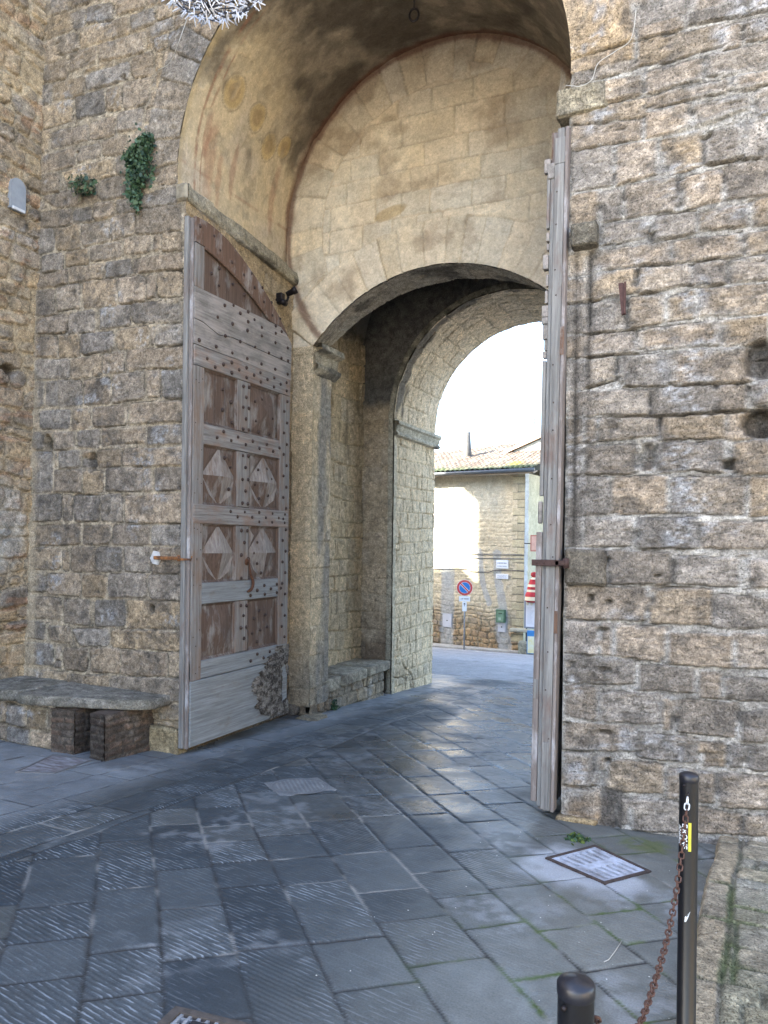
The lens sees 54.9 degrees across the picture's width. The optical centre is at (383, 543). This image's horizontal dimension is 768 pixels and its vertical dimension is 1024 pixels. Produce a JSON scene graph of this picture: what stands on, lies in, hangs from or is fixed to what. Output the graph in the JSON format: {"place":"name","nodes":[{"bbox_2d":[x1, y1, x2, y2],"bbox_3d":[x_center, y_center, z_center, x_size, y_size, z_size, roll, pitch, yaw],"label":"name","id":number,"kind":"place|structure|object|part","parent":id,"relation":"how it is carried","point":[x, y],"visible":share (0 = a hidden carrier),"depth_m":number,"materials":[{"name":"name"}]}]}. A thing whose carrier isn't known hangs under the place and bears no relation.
{"place":"outdoors","nodes":[
{"label":"outdoors","id":0,"kind":"place"},
{"bbox_2d":[0,674,715,1023],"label":"paving","id":1,"kind":"structure","parent":0,"point":[214,878],"depth_m":4.00,"materials":[{"name":"stone"}]},
{"bbox_2d":[15,754,93,773],"bbox_3d":[-2.749,1.863,6.258,0.420,0.058,0.620,1,0,2],"label":"inspection cover","id":2,"kind":"object","parent":1,"relation":"on","point":[53,764],"visible":1,"depth_m":6.23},
{"bbox_2d":[0,676,170,761],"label":"stone bench","id":3,"kind":"object","parent":1,"relation":"on","point":[102,723],"visible":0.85,"depth_m":6.74,"materials":[{"name":"stone"}]},
{"bbox_2d":[157,1006,250,1023],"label":"manhole cover","id":4,"kind":"object","parent":1,"relation":"on","point":[177,1015],"visible":1,"depth_m":2.71,"materials":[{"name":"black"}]},
{"bbox_2d":[265,777,336,795],"bbox_3d":[-0.669,1.933,5.878,0.502,0.060,0.470,1,0,-27],"label":"manhole cover","id":5,"kind":"object","parent":1,"relation":"on","point":[292,787],"visible":0.99,"depth_m":5.85,"materials":[{"name":"stone"}]},
{"bbox_2d":[330,699,340,710],"bbox_3d":[-0.677,2.097,9.481,0.256,0.218,0.182,1,0,25],"label":"weed","id":6,"kind":"object","parent":1,"relation":"on","point":[334,706],"visible":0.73,"depth_m":9.48,"materials":[{"name":"green plant"}]},
{"bbox_2d":[309,658,389,712],"bbox_3d":[-0.606,2.062,10.178,0.614,0.702,1.994,1,0,25],"label":"stone bench","id":7,"kind":"object","parent":1,"relation":"on","point":[354,680],"visible":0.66,"depth_m":10.19,"materials":[{"name":"stone"}]},
{"bbox_2d":[564,832,590,845],"bbox_3d":[1.253,1.938,4.842,0.188,0.078,0.157,1,0,-32],"label":"weed","id":8,"kind":"object","parent":1,"relation":"on","point":[573,836],"visible":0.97,"depth_m":4.84,"materials":[{"name":"green plant"}]},
{"bbox_2d":[545,845,651,884],"bbox_3d":[1.298,1.943,4.430,0.462,0.106,0.464,1,0,-35],"label":"drain grate","id":9,"kind":"object","parent":1,"relation":"on","point":[601,865],"visible":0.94,"depth_m":4.42,"materials":[{"name":"metal"}]},
{"bbox_2d":[676,771,698,1023],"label":"bollard","id":10,"kind":"object","parent":1,"relation":"on","point":[687,937],"visible":0.8,"depth_m":2.33,"materials":[{"name":"black metal"}]},
{"bbox_2d":[594,796,689,1023],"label":"chain","id":11,"kind":"object","parent":10,"relation":"hanging from","point":[645,1010],"visible":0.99,"depth_m":1.92,"materials":[{"name":"brown metal"}]},
{"bbox_2d":[432,647,533,682],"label":"street","id":12,"kind":"structure","parent":0,"point":[487,665],"depth_m":18.18,"materials":[{"name":"grey asphalt"}]},
{"bbox_2d":[527,630,533,653],"bbox_3d":[5.295,3.454,25.941,0.570,0.820,0.090,1,0,25],"label":"advert box","id":13,"kind":"object","parent":12,"relation":"on","point":[530,641],"visible":0.41,"depth_m":25.96,"materials":[{"name":"blue"}]},
{"bbox_2d":[432,643,533,654],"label":"pavement","id":14,"kind":"structure","parent":0,"point":[441,645],"depth_m":27.28,"materials":[{"name":"stone"}]},
{"bbox_2d":[434,322,546,451],"label":"sky","id":15,"kind":"structure","parent":0,"point":[496,391],"materials":[{"name":"white"}]},
{"bbox_2d":[557,971,595,1023],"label":"bollard","id":16,"kind":"object","parent":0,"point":[576,993],"visible":1,"depth_m":1.16,"materials":[{"name":"black metal"}]},
{"bbox_2d":[675,836,767,1023],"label":"side pavement","id":17,"kind":"structure","parent":0,"point":[732,961],"depth_m":3.40,"materials":[{"name":"stone"}]},
{"bbox_3d":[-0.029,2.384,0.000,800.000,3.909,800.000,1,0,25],"label":"ground","id":18,"kind":"structure","parent":0,"visible":0},
{"bbox_2d":[0,0,46,679],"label":"rubble tower","id":19,"kind":"structure","parent":18,"relation":"on","point":[23,23],"depth_m":7.48,"materials":[{"name":"stone"}]},
{"bbox_2d":[7,178,25,213],"bbox_3d":[-3.655,-3.476,7.376,0.062,0.324,0.170,1,0,25],"label":"wall lamp","id":20,"kind":"object","parent":19,"relation":"attached to","point":[16,196],"visible":1,"depth_m":7.36,"materials":[{"name":"grey metal"}]},
{"bbox_2d":[23,0,767,844],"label":"city gate","id":21,"kind":"structure","parent":18,"relation":"on","point":[367,178],"depth_m":7.13,"materials":[{"name":"stone"}]},
{"bbox_2d":[68,173,97,201],"bbox_3d":[-2.964,-3.523,7.245,0.350,0.272,0.186,1,0,25],"label":"wall plant","id":22,"kind":"object","parent":21,"relation":"attached to","point":[83,186],"depth_m":7.24,"materials":[{"name":"green plant"}]},
{"bbox_2d":[120,122,156,214],"bbox_3d":[-2.308,-3.518,6.914,0.444,0.828,0.220,1,0,25],"label":"wall plant","id":23,"kind":"object","parent":21,"relation":"attached to","point":[136,157],"depth_m":6.92,"materials":[{"name":"green plant"}]},
{"bbox_2d":[153,555,192,560],"bbox_3d":[-1.925,0.129,6.805,0.456,0.055,0.085,1,0,25],"label":"iron strap","id":24,"kind":"object","parent":21,"relation":"attached to","point":[177,558],"visible":1,"depth_m":6.78,"materials":[{"name":"brown metal"}]},
{"bbox_2d":[158,10,205,69],"bbox_3d":[-1.461,-3.946,5.662,0.242,1.695,2.824,1,0,-23],"label":"cable","id":25,"kind":"object","parent":21,"relation":"attached to","point":[177,45],"visible":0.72,"depth_m":6.74,"materials":[{"name":"grey plastic"}]},
{"bbox_2d":[161,0,264,29],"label":"light ball","id":26,"kind":"object","parent":25,"relation":"hanging from","point":[203,4],"visible":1,"depth_m":4.36,"materials":[{"name":"grey metal"}]},
{"bbox_2d":[195,207,258,255],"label":"dry stalks","id":27,"kind":"object","parent":21,"relation":"hanging from","point":[224,228],"visible":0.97,"depth_m":7.35,"materials":[{"name":"beige plant"}]},
{"bbox_2d":[178,215,291,748],"bbox_3d":[-1.429,-0.561,7.496,0.153,4.884,1.679,1,0,25],"label":"gate leaf","id":28,"kind":"object","parent":21,"relation":"attached to","point":[233,644],"visible":1,"depth_m":7.30,"materials":[{"name":"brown wood"}]},
{"bbox_2d":[275,286,297,306],"bbox_3d":[-1.139,-2.870,8.576,0.306,0.219,0.137,1,0,25],"label":"spotlight","id":29,"kind":"object","parent":21,"relation":"attached to","point":[280,298],"visible":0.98,"depth_m":8.54,"materials":[{"name":"metal"}]},
{"bbox_2d":[408,0,419,22],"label":"iron ring","id":30,"kind":"object","parent":21,"relation":"hanging from","point":[409,14],"visible":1,"depth_m":7.19,"materials":[{"name":"black metal"}]},
{"bbox_2d":[530,126,570,811],"bbox_3d":[1.552,-0.524,6.033,0.174,4.884,1.689,1,0,27],"label":"gate leaf","id":31,"kind":"object","parent":21,"relation":"attached to","point":[546,762],"visible":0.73,"depth_m":5.28,"materials":[{"name":"grey wood"}]},
{"bbox_2d":[532,558,568,567],"bbox_3d":[1.185,0.134,5.270,0.261,0.070,0.063,1,0,25],"label":"iron strap","id":32,"kind":"object","parent":21,"relation":"attached to","point":[564,562],"visible":1,"depth_m":5.24,"materials":[{"name":"brown metal"}]},
{"bbox_2d":[566,11,635,86],"bbox_3d":[1.510,-3.443,5.165,0.474,0.438,0.016,1,0,25],"label":"cable","id":33,"kind":"object","parent":21,"relation":"attached to","point":[606,56],"visible":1,"depth_m":5.15,"materials":[{"name":"grey plastic"}]},
{"bbox_2d":[618,281,625,315],"bbox_3d":[1.648,-1.680,5.106,0.052,0.220,0.120,1,0,25],"label":"iron cramp","id":34,"kind":"object","parent":21,"relation":"attached to","point":[622,290],"visible":1,"depth_m":5.06,"materials":[{"name":"brown metal"}]},
{"bbox_2d":[457,580,472,649],"bbox_3d":[2.936,2.628,27.038,0.590,2.655,0.080,1,0,6],"label":"no parking sign","id":35,"kind":"object","parent":18,"relation":"on","point":[464,588],"visible":0.98,"depth_m":27.01,"materials":[{"name":"blue metal"}]},
{"bbox_2d":[432,435,543,649],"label":"street house","id":36,"kind":"structure","parent":18,"relation":"on","point":[488,501],"depth_m":27.55,"materials":[{"name":"beige stone"}]},
{"bbox_2d":[442,613,451,627],"bbox_3d":[2.410,2.909,28.178,0.400,0.520,0.055,1,0,31],"label":"meter cabinet","id":37,"kind":"object","parent":36,"relation":"attached to","point":[447,620],"visible":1,"depth_m":28.16,"materials":[{"name":"grey"}]},
{"bbox_3d":[2.403,2.909,28.167,0.360,0.480,0.009,1,0,31],"label":"door","id":38,"kind":"part","parent":37,"relation":"part of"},
{"bbox_2d":[462,425,471,470],"bbox_3d":[3.413,-3.968,30.454,0.440,1.871,0.320,1,0,25],"label":"chimney flue","id":39,"kind":"object","parent":36,"relation":"on","point":[467,443],"visible":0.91,"depth_m":30.32,"materials":[{"name":"silver metal"}]},
{"bbox_2d":[446,568,523,572],"bbox_3d":[3.234,0.989,27.686,4.204,0.126,0.025,1,0,31],"label":"wall cable","id":40,"kind":"object","parent":36,"relation":"attached to","point":[484,572],"depth_m":27.32,"materials":[{"name":"grey"}]},
{"bbox_2d":[471,554,517,558],"bbox_3d":[4.140,0.457,27.143,2.102,0.177,0.036,1,0,31],"label":"wall cable","id":41,"kind":"object","parent":36,"relation":"attached to","point":[498,558],"depth_m":27.06,"materials":[{"name":"grey"}]},
{"bbox_2d":[496,609,505,622],"bbox_3d":[4.257,2.626,26.965,0.330,0.470,0.158,1,0,31],"label":"letterbox","id":42,"kind":"object","parent":36,"relation":"attached to","point":[500,615],"visible":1,"depth_m":26.91,"materials":[{"name":"green paint"}]},
{"bbox_2d":[497,611,503,621],"bbox_3d":[4.230,2.636,26.902,0.250,0.370,0.011,1,0,31],"label":"door","id":43,"kind":"structure","parent":42,"relation":"in","point":[498,615],"depth_m":26.89,"materials":[{"name":"green metal"}]},
{"bbox_2d":[496,560,507,568],"bbox_3d":[4.317,0.737,27.015,0.460,0.310,0.034,1,0,31],"label":"street plaque","id":44,"kind":"object","parent":36,"relation":"attached to","point":[502,564],"visible":1,"depth_m":27.00,"materials":[{"name":"white ceramic"}]},
{"bbox_2d":[498,623,505,632],"bbox_3d":[4.303,3.027,27.018,0.320,0.390,0.055,1,0,31],"label":"meter cabinet","id":45,"kind":"object","parent":36,"relation":"attached to","point":[501,627],"visible":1,"depth_m":26.99,"materials":[{"name":"grey"}]},
{"bbox_3d":[4.296,3.027,27.007,0.280,0.350,0.009,1,0,31],"label":"door","id":46,"kind":"part","parent":45,"relation":"part of","materials":[{"name":"grey metal"}]},
{"bbox_2d":[496,574,507,578],"bbox_3d":[4.311,1.182,27.015,0.460,0.180,0.034,1,0,31],"label":"street plaque","id":47,"kind":"object","parent":36,"relation":"attached to","point":[501,576],"visible":1,"depth_m":27.00,"materials":[{"name":"white ceramic"}]},
{"bbox_2d":[524,535,535,550],"bbox_3d":[5.397,-0.025,26.276,0.850,0.580,0.072,1,0,25],"label":"red sign","id":48,"kind":"object","parent":36,"relation":"attached to","point":[532,543],"visible":0.4,"depth_m":26.29,"materials":[{"name":"red"}]},
{"bbox_2d":[525,572,535,602],"bbox_3d":[5.278,1.518,26.054,0.640,1.070,0.640,1,0,25],"label":"cloth decoration","id":49,"kind":"object","parent":36,"relation":"hanging from","point":[530,595],"visible":0.65,"depth_m":25.88,"materials":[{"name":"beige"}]},
{"bbox_2d":[518,640,526,653],"bbox_3d":[4.987,3.769,26.302,0.379,0.631,0.392,1,0,25],"label":"stone post","id":50,"kind":"object","parent":18,"relation":"on","point":[522,647],"visible":0.5,"depth_m":26.14,"materials":[{"name":"stone"}]},
{"bbox_2d":[524,597,534,640],"bbox_3d":[5.469,2.936,26.154,1.050,2.100,0.081,1,0,25],"label":"notice board","id":51,"kind":"object","parent":18,"relation":"on","point":[529,612],"visible":0.42,"depth_m":26.28,"materials":[{"name":"grey"}]}
]}

